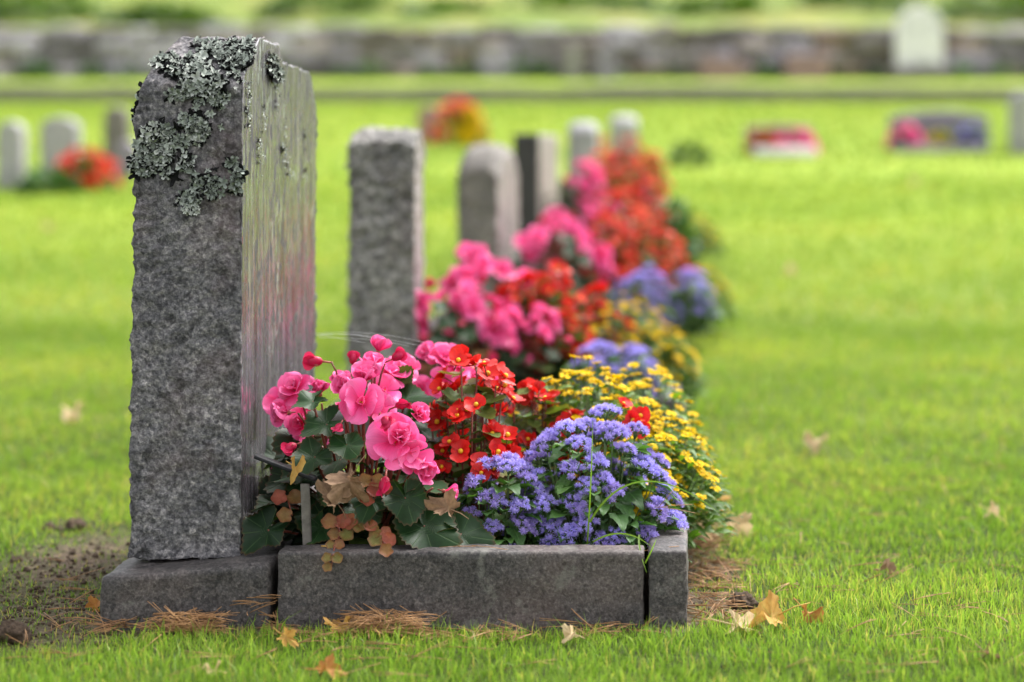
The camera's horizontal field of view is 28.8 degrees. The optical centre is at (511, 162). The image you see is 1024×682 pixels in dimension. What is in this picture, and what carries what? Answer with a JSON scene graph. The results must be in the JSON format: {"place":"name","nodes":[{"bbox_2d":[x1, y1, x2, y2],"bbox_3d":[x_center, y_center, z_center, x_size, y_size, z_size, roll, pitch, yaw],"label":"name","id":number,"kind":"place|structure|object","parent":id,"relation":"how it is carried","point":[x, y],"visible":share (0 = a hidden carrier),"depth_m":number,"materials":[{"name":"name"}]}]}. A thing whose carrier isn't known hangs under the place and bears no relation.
{"place":"outdoors","nodes":[
{"label":"outdoors","id":0,"kind":"place"},
{"bbox_2d":[0,0,1023,681],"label":"ground","id":1,"kind":"structure","parent":0,"point":[802,16],"depth_m":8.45,"materials":[{"name":"plant"}]},
{"bbox_2d":[0,121,26,188],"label":"gravestone","id":2,"kind":"object","parent":1,"relation":"on","point":[13,150],"visible":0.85,"depth_m":12.40,"materials":[{"name":"grey stone"}]},
{"bbox_2d":[0,620,32,645],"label":"soil clod","id":3,"kind":"object","parent":1,"relation":"on","point":[15,630],"visible":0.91,"depth_m":2.91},
{"bbox_2d":[21,58,60,79],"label":"weed clump","id":4,"kind":"object","parent":1,"relation":"on","point":[33,68],"visible":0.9,"depth_m":31.65,"materials":[{"name":"green plant"}]},
{"bbox_2d":[14,164,87,194],"bbox_3d":[-2.842,0.116,12.191,0.479,0.215,0.369,0,0,0],"label":"flower clump","id":5,"kind":"object","parent":1,"relation":"on","point":[27,184],"visible":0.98,"depth_m":12.15,"materials":[{"name":"green plant"}]},
{"bbox_2d":[0,0,110,20],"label":"shrub","id":6,"kind":"object","parent":1,"relation":"on","point":[86,9],"visible":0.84,"depth_m":37.58,"materials":[{"name":"green plant"}]},
{"bbox_2d":[40,117,81,178],"bbox_3d":[-2.962,-0.086,13.080,0.252,0.431,0.160,0,0,0],"label":"gravestone","id":7,"kind":"object","parent":1,"relation":"on","point":[60,136],"visible":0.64,"depth_m":13.00,"materials":[{"name":"grey stone"}]},
{"bbox_2d":[52,145,124,190],"bbox_3d":[-2.656,0.043,12.404,0.404,0.311,0.401,0,0,43],"label":"flower clump","id":8,"kind":"object","parent":1,"relation":"on","point":[94,159],"visible":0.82,"depth_m":12.33,"materials":[{"name":"red plant"}]},
{"bbox_2d":[104,106,130,170],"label":"gravestone","id":9,"kind":"object","parent":1,"relation":"on","point":[117,125],"visible":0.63,"depth_m":13.60,"materials":[{"name":"stone"}]},
{"bbox_2d":[115,141,133,176],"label":"gravestone","id":10,"kind":"object","parent":1,"relation":"on","point":[124,150],"visible":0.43,"depth_m":13.20,"materials":[{"name":"stone"}]},
{"bbox_2d":[91,0,240,25],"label":"shrub","id":11,"kind":"object","parent":1,"relation":"on","point":[141,11],"visible":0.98,"depth_m":36.64,"materials":[{"name":"green plant"}]},
{"bbox_2d":[100,485,315,629],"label":"plinth","id":12,"kind":"structure","parent":1,"relation":"on","point":[130,587],"depth_m":3.00,"materials":[{"name":"stone"}]},
{"bbox_2d":[126,34,317,560],"bbox_3d":[-0.473,0.206,3.393,0.197,0.824,0.680,0,0,5],"label":"gravestone","id":13,"kind":"object","parent":12,"relation":"on","point":[221,164],"visible":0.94,"depth_m":3.08,"materials":[{"name":"stone"}]},
{"bbox_2d":[304,652,347,678],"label":"fallen leaf","id":14,"kind":"object","parent":1,"relation":"on","point":[329,661],"visible":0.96,"depth_m":2.71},
{"bbox_2d":[244,0,412,19],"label":"shrub","id":15,"kind":"object","parent":1,"relation":"on","point":[281,7],"visible":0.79,"depth_m":38.55,"materials":[{"name":"green plant"}]},
{"bbox_2d":[317,400,426,443],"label":"plinth","id":16,"kind":"structure","parent":1,"relation":"on","point":[338,416],"depth_m":4.85,"materials":[{"name":"plant"}]},
{"bbox_2d":[344,126,425,391],"bbox_3d":[-0.323,0.302,5.129,0.194,0.797,0.408,0,0,0],"label":"gravestone","id":17,"kind":"object","parent":16,"relation":"on","point":[385,262],"visible":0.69,"depth_m":4.94,"materials":[{"name":"grey stone"}]},
{"bbox_2d":[353,58,397,79],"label":"weed clump","id":18,"kind":"object","parent":1,"relation":"on","point":[363,68],"visible":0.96,"depth_m":31.64,"materials":[{"name":"green plant"}]},
{"bbox_2d":[0,512,810,665],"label":"soil crumbs","id":19,"kind":"object","parent":1,"relation":"on","point":[82,582],"visible":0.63,"depth_m":3.25,"materials":[{"name":"soil"}]},
{"bbox_2d":[417,106,441,141],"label":"gravestone","id":20,"kind":"object","parent":1,"relation":"on","point":[426,117],"visible":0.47,"depth_m":16.40,"materials":[{"name":"stone"}]},
{"bbox_2d":[429,311,454,330],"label":"plinth","id":21,"kind":"structure","parent":1,"relation":"on","point":[432,323],"depth_m":6.91,"materials":[{"name":"stone"}]},
{"bbox_2d":[456,143,518,296],"bbox_3d":[-0.085,0.299,7.150,0.152,0.742,0.618,0,0,7],"label":"gravestone","id":22,"kind":"object","parent":21,"relation":"on","point":[487,195],"visible":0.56,"depth_m":6.86,"materials":[{"name":"stone"}]},
{"bbox_2d":[391,0,513,16],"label":"shrub","id":23,"kind":"object","parent":1,"relation":"on","point":[437,7],"visible":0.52,"depth_m":37.16,"materials":[{"name":"green plant"}]},
{"bbox_2d":[428,96,487,145],"bbox_3d":[-0.432,-0.331,15.995,0.486,0.415,0.374,0,0,0],"label":"flower clump","id":24,"kind":"object","parent":1,"relation":"on","point":[446,109],"visible":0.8,"depth_m":15.94,"materials":[{"name":"red plant"}]},
{"bbox_2d":[277,544,644,630],"bbox_3d":[-0.075,0.668,3.031,0.560,0.168,0.066,0,0,0],"label":"kerbstone","id":25,"kind":"object","parent":1,"relation":"on","point":[525,585],"visible":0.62,"depth_m":3.00,"materials":[{"name":"stone"}]},
{"bbox_2d":[448,106,488,146],"bbox_3d":[-0.343,-0.283,15.899,0.361,0.350,0.276,0,0,0],"label":"flower clump","id":26,"kind":"object","parent":1,"relation":"on","point":[464,135],"visible":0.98,"depth_m":15.84,"materials":[{"name":"yellow plant"}]},
{"bbox_2d":[0,23,1023,78],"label":"stone wall","id":27,"kind":"structure","parent":1,"relation":"on","point":[65,51],"depth_m":32.00,"materials":[{"name":"stone"}]},
{"bbox_2d":[0,85,1023,101],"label":"path edging","id":28,"kind":"object","parent":1,"relation":"on","point":[644,93],"visible":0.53,"depth_m":25.30,"materials":[{"name":"stone"}]},
{"bbox_2d":[4,446,1022,676],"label":"pine needles","id":29,"kind":"object","parent":1,"relation":"on","point":[183,622],"visible":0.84,"depth_m":2.97,"materials":[{"name":"plant"}]},
{"bbox_2d":[565,46,580,80],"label":"gravestone","id":30,"kind":"object","parent":1,"relation":"on","point":[572,63],"visible":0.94,"depth_m":31.40,"materials":[{"name":"grey stone"}]},
{"bbox_2d":[499,532,648,618],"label":"bed soil","id":31,"kind":"structure","parent":1,"relation":"on","point":[646,594],"depth_m":3.06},
{"bbox_2d":[254,454,317,544],"bbox_3d":[-0.351,0.544,3.090,0.097,0.189,0.060,0,0,0],"label":"plant marker","id":32,"kind":"object","parent":31,"relation":"in","point":[306,514],"visible":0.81,"depth_m":3.06,"materials":[{"name":"metal"}]},
{"bbox_2d":[240,334,495,571],"bbox_3d":[-0.255,0.461,3.178,0.377,0.372,0.410,0,0,-16],"label":"pink begonia","id":33,"kind":"object","parent":31,"relation":"on","point":[401,487],"visible":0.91,"depth_m":3.08,"materials":[{"name":"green plant"}]},
{"bbox_2d":[315,478,351,518],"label":"fallen leaf","id":34,"kind":"object","parent":33,"relation":"on","point":[323,488],"visible":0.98,"depth_m":3.04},
{"bbox_2d":[324,454,369,506],"bbox_3d":[-0.249,0.485,3.029,0.061,0.084,0.070,0,0,29],"label":"fallen leaf","id":35,"kind":"object","parent":33,"relation":"hanging from","point":[338,481],"visible":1,"depth_m":3.03,"materials":[{"name":"plant"}]},
{"bbox_2d":[424,488,468,518],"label":"fallen leaf","id":36,"kind":"object","parent":33,"relation":"on","point":[448,502],"visible":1,"depth_m":3.03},
{"bbox_2d":[385,341,529,510],"bbox_3d":[-0.096,0.481,3.518,0.314,0.340,0.351,0,0,0],"label":"pink begonia","id":37,"kind":"object","parent":31,"relation":"on","point":[429,353],"visible":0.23,"depth_m":3.45,"materials":[{"name":"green plant"}]},
{"bbox_2d":[426,344,525,544],"bbox_3d":[-0.075,0.470,3.241,0.197,0.353,0.198,0,0,0],"label":"red begonia","id":38,"kind":"object","parent":31,"relation":"on","point":[451,410],"visible":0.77,"depth_m":3.23,"materials":[{"name":"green plant"}]},
{"bbox_2d":[454,451,552,544],"bbox_3d":[-0.021,0.557,3.154,0.196,0.200,0.194,0,0,-26],"label":"ageratum","id":39,"kind":"object","parent":31,"relation":"on","point":[528,520],"visible":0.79,"depth_m":3.12,"materials":[{"name":"purple plant"}]},
{"bbox_2d":[498,377,650,521],"bbox_3d":[0.112,0.507,3.375,0.305,0.280,0.185,0,0,23],"label":"red begonia","id":40,"kind":"object","parent":31,"relation":"on","point":[531,391],"visible":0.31,"depth_m":3.38,"materials":[{"name":"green plant"}]},
{"bbox_2d":[498,355,674,505],"bbox_3d":[0.124,0.501,3.519,0.385,0.316,0.301,0,0,0],"label":"creeping zinnia","id":41,"kind":"object","parent":31,"relation":"on","point":[605,390],"visible":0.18,"depth_m":3.51,"materials":[{"name":"yellow plant"}]},
{"bbox_2d":[523,355,654,531],"bbox_3d":[0.141,0.495,3.499,0.301,0.316,0.385,0,0,-7],"label":"creeping zinnia","id":42,"kind":"object","parent":31,"relation":"on","point":[587,392],"visible":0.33,"depth_m":3.47,"materials":[{"name":"yellow plant"}]},
{"bbox_2d":[499,402,691,571],"bbox_3d":[0.127,0.522,3.204,0.321,0.275,0.286,0,0,0],"label":"ageratum","id":43,"kind":"object","parent":31,"relation":"on","point":[566,486],"visible":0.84,"depth_m":3.15,"materials":[{"name":"purple plant"}]},
{"bbox_2d":[571,420,704,551],"bbox_3d":[0.201,0.545,3.359,0.247,0.227,0.270,0,0,0],"label":"creeping zinnia","id":44,"kind":"object","parent":31,"relation":"on","point":[675,471],"visible":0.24,"depth_m":3.33,"materials":[{"name":"yellow plant"}]},
{"bbox_2d":[586,426,716,572],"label":"tall grass","id":45,"kind":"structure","parent":31,"relation":"on","point":[602,503],"depth_m":3.05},
{"bbox_2d":[577,405,734,528],"bbox_3d":[0.231,0.538,3.522,0.347,0.216,0.279,0,0,-30],"label":"creeping zinnia","id":46,"kind":"object","parent":31,"relation":"on","point":[670,414],"visible":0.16,"depth_m":3.52,"materials":[{"name":"yellow plant"}]},
{"bbox_2d":[594,362,724,488],"bbox_3d":[0.247,0.518,3.700,0.287,0.288,0.285,0,0,0],"label":"creeping zinnia","id":47,"kind":"object","parent":31,"relation":"on","point":[674,395],"visible":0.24,"depth_m":3.68,"materials":[{"name":"yellow plant"}]},
{"bbox_2d":[591,415,742,547],"bbox_3d":[0.251,0.545,3.443,0.294,0.228,0.365,0,0,0],"label":"creeping zinnia","id":48,"kind":"object","parent":31,"relation":"on","point":[691,455],"visible":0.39,"depth_m":3.38,"materials":[{"name":"yellow plant"}]},
{"bbox_2d":[567,121,598,204],"bbox_3d":[0.385,0.064,10.750,0.181,0.578,0.300,0,0,0],"label":"gravestone","id":49,"kind":"object","parent":1,"relation":"on","point":[583,139],"visible":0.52,"depth_m":10.60,"materials":[{"name":"grey stone"}]},
{"bbox_2d":[503,0,674,13],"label":"shrub","id":50,"kind":"object","parent":1,"relation":"on","point":[562,5],"visible":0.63,"depth_m":38.68,"materials":[{"name":"green plant"}]},
{"bbox_2d":[596,44,615,80],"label":"gravestone","id":51,"kind":"object","parent":1,"relation":"on","point":[605,61],"visible":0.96,"depth_m":31.40,"materials":[{"name":"stone"}]},
{"bbox_2d":[610,115,637,175],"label":"gravestone","id":52,"kind":"object","parent":1,"relation":"on","point":[623,126],"visible":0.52,"depth_m":13.20,"materials":[{"name":"grey stone"}]},
{"bbox_2d":[648,510,688,627],"bbox_3d":[0.269,0.666,3.430,0.064,0.170,0.867,0,0,5],"label":"kerbstone","id":53,"kind":"object","parent":1,"relation":"on","point":[668,564],"visible":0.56,"depth_m":3.00,"materials":[{"name":"stone"}]},
{"bbox_2d":[664,135,714,166],"bbox_3d":[1.253,-0.078,13.998,0.383,0.241,0.284,0,0,0],"label":"flower clump","id":54,"kind":"object","parent":1,"relation":"on","point":[681,151],"visible":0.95,"depth_m":13.97,"materials":[{"name":"green plant"}]},
{"bbox_2d":[700,57,739,79],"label":"gravestone","id":55,"kind":"object","parent":1,"relation":"on","point":[719,68],"visible":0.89,"depth_m":31.50,"materials":[{"name":"stone"}]},
{"bbox_2d":[646,0,796,15],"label":"shrub","id":56,"kind":"object","parent":1,"relation":"on","point":[691,7],"visible":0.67,"depth_m":37.53,"materials":[{"name":"green plant"}]},
{"bbox_2d":[723,511,752,539],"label":"fallen leaf","id":57,"kind":"object","parent":1,"relation":"on","point":[745,525],"visible":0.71,"depth_m":3.68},
{"bbox_2d":[743,126,780,154],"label":"flower clump","id":58,"kind":"object","parent":1,"relation":"on","point":[761,138],"visible":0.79,"depth_m":14.94,"materials":[{"name":"red plant"}]},
{"bbox_2d":[738,590,809,632],"bbox_3d":[0.387,0.677,2.984,0.093,0.069,0.088,0,0,34],"label":"fallen leaf","id":59,"kind":"object","parent":1,"relation":"on","point":[769,603],"visible":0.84,"depth_m":2.99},
{"bbox_2d":[744,125,812,147],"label":"gravestone","id":60,"kind":"object","parent":1,"relation":"on","point":[779,130],"visible":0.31,"depth_m":15.20,"materials":[{"name":"stone"}]},
{"bbox_2d":[754,147,815,156],"bbox_3d":[2.028,-0.076,14.790,0.459,0.092,0.082,0,0,0],"label":"kerbstone","id":61,"kind":"object","parent":1,"relation":"on","point":[783,151],"visible":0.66,"depth_m":14.75,"materials":[{"name":"stone"}]},
{"bbox_2d":[776,129,818,153],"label":"flower clump","id":62,"kind":"object","parent":1,"relation":"on","point":[804,138],"visible":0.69,"depth_m":14.95,"materials":[{"name":"pink plant"}]},
{"bbox_2d":[784,54,828,79],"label":"gravestone","id":63,"kind":"object","parent":1,"relation":"on","point":[806,66],"visible":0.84,"depth_m":31.50,"materials":[{"name":"stone"}]},
{"bbox_2d":[787,0,951,15],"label":"shrub","id":64,"kind":"object","parent":1,"relation":"on","point":[865,6],"visible":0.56,"depth_m":38.43,"materials":[{"name":"green plant"}]},
{"bbox_2d":[885,119,925,149],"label":"flower clump","id":65,"kind":"object","parent":1,"relation":"on","point":[909,133],"visible":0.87,"depth_m":15.35,"materials":[{"name":"pink plant"}]},
{"bbox_2d":[882,67,952,79],"bbox_3d":[6.474,-1.414,31.800,1.074,0.231,0.399,0,0,0],"label":"plinth","id":66,"kind":"object","parent":1,"relation":"on","point":[913,73],"visible":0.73,"depth_m":31.60,"materials":[{"name":"stone"}]},
{"bbox_2d":[894,5,943,66],"bbox_3d":[6.495,-1.915,31.790,0.768,1.211,0.182,0,0,0],"label":"gravestone","id":67,"kind":"object","parent":66,"relation":"on","point":[918,33],"visible":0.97,"depth_m":31.70,"materials":[{"name":"stone"}]},
{"bbox_2d":[889,110,988,145],"bbox_3d":[3.360,-0.255,15.690,0.767,0.321,0.180,0,0,0],"label":"gravestone","id":68,"kind":"object","parent":1,"relation":"on","point":[943,120],"visible":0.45,"depth_m":15.60,"materials":[{"name":"stone"}]},
{"bbox_2d":[922,127,955,144],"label":"flower clump","id":69,"kind":"object","parent":1,"relation":"on","point":[936,137],"visible":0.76,"depth_m":15.26,"materials":[{"name":"yellow plant"}]},
{"bbox_2d":[893,145,985,152],"bbox_3d":[3.249,-0.097,15.140,0.699,0.083,0.083,0,0,0],"label":"kerbstone","id":70,"kind":"object","parent":1,"relation":"on","point":[937,148],"visible":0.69,"depth_m":15.10,"materials":[{"name":"stone"}]},
{"bbox_2d":[953,123,993,149],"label":"flower clump","id":71,"kind":"object","parent":1,"relation":"on","point":[971,134],"visible":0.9,"depth_m":15.36,"materials":[{"name":"purple plant"}]},
{"bbox_2d":[930,0,1023,23],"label":"shrub","id":72,"kind":"object","parent":1,"relation":"on","point":[1009,9],"visible":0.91,"depth_m":37.53,"materials":[{"name":"green plant"}]},
{"bbox_2d":[1008,92,1023,153],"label":"gravestone","id":73,"kind":"object","parent":1,"relation":"on","point":[1016,123],"visible":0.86,"depth_m":15.00,"materials":[{"name":"grey stone"}]},
{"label":"bed soil","id":74,"kind":"structure","parent":1,"relation":"on","visible":0},
{"bbox_2d":[415,266,540,396],"bbox_3d":[-0.148,0.450,5.066,0.377,0.372,0.410,0,0,-33],"label":"pink begonia","id":75,"kind":"object","parent":74,"relation":"in","point":[494,326],"visible":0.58,"depth_m":4.98,"materials":[{"name":"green plant"}]},
{"bbox_2d":[434,242,533,345],"bbox_3d":[-0.047,0.424,5.355,0.392,0.425,0.439,0,0,23],"label":"pink begonia","id":76,"kind":"object","parent":74,"relation":"on","point":[478,258],"visible":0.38,"depth_m":5.30,"materials":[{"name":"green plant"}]},
{"bbox_2d":[447,287,541,377],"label":"pink begonia","id":77,"kind":"object","parent":74,"relation":"on","point":[513,312],"visible":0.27,"depth_m":5.15,"materials":[{"name":"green plant"}]},
{"bbox_2d":[494,270,543,357],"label":"red begonia","id":78,"kind":"object","parent":74,"relation":"on","point":[512,288],"visible":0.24,"depth_m":5.28,"materials":[{"name":"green plant"}]},
{"bbox_2d":[488,303,572,396],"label":"pink begonia","id":79,"kind":"object","parent":74,"relation":"on","point":[554,357],"visible":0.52,"depth_m":5.00,"materials":[{"name":"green plant"}]},
{"bbox_2d":[519,260,595,370],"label":"red begonia","id":80,"kind":"object","parent":74,"relation":"on","point":[557,296],"visible":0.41,"depth_m":5.19,"materials":[{"name":"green plant"}]},
{"bbox_2d":[537,308,635,396],"bbox_3d":[0.187,0.503,5.159,0.176,0.266,0.290,0,0,32],"label":"red begonia","id":81,"kind":"object","parent":74,"relation":"on","point":[563,348],"visible":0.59,"depth_m":5.09,"materials":[{"name":"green plant"}]},
{"bbox_2d":[565,282,623,371],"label":"red begonia","id":82,"kind":"object","parent":74,"relation":"on","point":[595,289],"visible":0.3,"depth_m":5.34,"materials":[{"name":"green plant"}]},
{"bbox_2d":[561,340,629,405],"bbox_3d":[0.209,0.544,4.929,0.203,0.210,0.206,0,0,-5],"label":"ageratum","id":83,"kind":"object","parent":74,"relation":"on","point":[610,360],"visible":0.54,"depth_m":4.91,"materials":[{"name":"purple plant"}]},
{"bbox_2d":[589,292,682,394],"bbox_3d":[0.315,0.494,5.299,0.286,0.300,0.366,0,0,33],"label":"creeping zinnia","id":84,"kind":"object","parent":74,"relation":"on","point":[624,310],"visible":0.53,"depth_m":5.28,"materials":[{"name":"yellow plant"}]},
{"bbox_2d":[608,343,669,410],"bbox_3d":[0.308,0.548,4.950,0.196,0.200,0.194,0,0,28],"label":"ageratum","id":85,"kind":"object","parent":74,"relation":"on","point":[632,350],"visible":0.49,"depth_m":4.92,"materials":[{"name":"purple plant"}]},
{"bbox_2d":[591,325,700,405],"bbox_3d":[0.346,0.537,5.251,0.347,0.216,0.279,0,0,-42],"label":"creeping zinnia","id":86,"kind":"object","parent":74,"relation":"on","point":[654,348],"visible":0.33,"depth_m":5.22,"materials":[{"name":"yellow plant"}]},
{"bbox_2d":[628,324,711,401],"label":"creeping zinnia","id":87,"kind":"object","parent":74,"relation":"on","point":[695,368],"visible":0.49,"depth_m":5.26,"materials":[{"name":"yellow plant"}]},
{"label":"bed soil","id":88,"kind":"structure","parent":1,"relation":"on","visible":0},
{"bbox_2d":[494,206,632,315],"bbox_3d":[0.147,0.364,6.916,0.471,0.428,0.433,0,0,28],"label":"pink begonia","id":89,"kind":"object","parent":88,"relation":"on","point":[531,245],"visible":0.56,"depth_m":6.86,"materials":[{"name":"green plant"}]},
{"bbox_2d":[539,207,606,284],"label":"pink begonia","id":90,"kind":"object","parent":88,"relation":"on","point":[548,211],"visible":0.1,"depth_m":7.21,"materials":[{"name":"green plant"}]},
{"bbox_2d":[580,210,638,315],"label":"red begonia","id":91,"kind":"object","parent":88,"relation":"on","point":[620,260],"visible":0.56,"depth_m":7.02,"materials":[{"name":"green plant"}]},
{"bbox_2d":[591,188,667,297],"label":"coral begonia","id":92,"kind":"object","parent":88,"relation":"on","point":[629,211],"visible":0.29,"depth_m":7.39,"materials":[{"name":"red plant"}]},
{"bbox_2d":[609,264,687,338],"bbox_3d":[0.443,0.469,6.721,0.298,0.256,0.266,0,0,-29],"label":"ageratum","id":93,"kind":"object","parent":88,"relation":"on","point":[656,297],"visible":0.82,"depth_m":6.68,"materials":[{"name":"purple plant"}]},
{"bbox_2d":[615,209,697,311],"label":"coral begonia","id":94,"kind":"object","parent":88,"relation":"on","point":[668,237],"visible":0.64,"depth_m":7.07,"materials":[{"name":"red plant"}]},
{"bbox_2d":[662,268,727,337],"bbox_3d":[0.611,0.476,6.779,0.236,0.240,0.232,0,0,45],"label":"ageratum","id":95,"kind":"object","parent":88,"relation":"on","point":[702,299],"visible":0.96,"depth_m":6.74,"materials":[{"name":"purple plant"}]},
{"bbox_2d":[667,264,739,323],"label":"creeping zinnia","id":96,"kind":"object","parent":88,"relation":"on","point":[721,284],"visible":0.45,"depth_m":7.14,"materials":[{"name":"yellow plant"}]},
{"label":"bed soil","id":97,"kind":"structure","parent":0,"visible":0},
{"bbox_2d":[543,159,609,251],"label":"pink begonia","id":98,"kind":"object","parent":97,"relation":"on","point":[586,182],"visible":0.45,"depth_m":8.81,"materials":[{"name":"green plant"}]},
{"bbox_2d":[567,191,628,251],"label":"pink begonia","id":99,"kind":"object","parent":97,"relation":"on","point":[590,213],"visible":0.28,"depth_m":8.62,"materials":[{"name":"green plant"}]},
{"bbox_2d":[580,151,646,225],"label":"coral begonia","id":100,"kind":"object","parent":97,"relation":"on","point":[619,179],"visible":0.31,"depth_m":8.93,"materials":[{"name":"red plant"}]},
{"bbox_2d":[611,184,649,249],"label":"red begonia","id":101,"kind":"object","parent":97,"relation":"on","point":[633,199],"visible":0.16,"depth_m":8.74,"materials":[{"name":"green plant"}]},
{"bbox_2d":[615,159,677,252],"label":"coral begonia","id":102,"kind":"object","parent":97,"relation":"on","point":[651,190],"visible":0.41,"depth_m":8.96,"materials":[{"name":"red plant"}]},
{"bbox_2d":[652,194,704,272],"bbox_3d":[0.715,0.326,8.799,0.292,0.379,0.310,0,0,0],"label":"bedding plant","id":103,"kind":"object","parent":97,"relation":"on","point":[681,221],"visible":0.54,"depth_m":8.77,"materials":[{"name":"green plant"}]},
{"bbox_2d":[679,214,726,260],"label":"creeping zinnia","id":104,"kind":"object","parent":97,"relation":"on","point":[707,246],"visible":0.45,"depth_m":8.95,"materials":[{"name":"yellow plant"}]},
{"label":"bed soil","id":105,"kind":"structure","parent":0,"visible":0},
{"bbox_2d":[608,135,653,192],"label":"coral begonia","id":106,"kind":"object","parent":105,"relation":"on","point":[623,155],"visible":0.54,"depth_m":10.83,"materials":[{"name":"red plant"}]},
{"bbox_2d":[637,151,672,206],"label":"red begonia","id":107,"kind":"object","parent":105,"relation":"on","point":[650,164],"visible":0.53,"depth_m":10.68,"materials":[{"name":"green plant"}]},
{"bbox_3d":[-0.023,0.495,8.950,0.322,0.193,0.806,0,0,0],"label":"plinth","id":108,"kind":"object","parent":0,"visible":0},
{"bbox_2d":[513,133,557,255],"bbox_3d":[0.110,0.210,8.990,0.114,0.680,0.604,0,0,10],"label":"gravestone","id":109,"kind":"object","parent":108,"relation":"on","point":[535,156],"visible":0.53,"depth_m":8.70,"materials":[{"name":"stone"}]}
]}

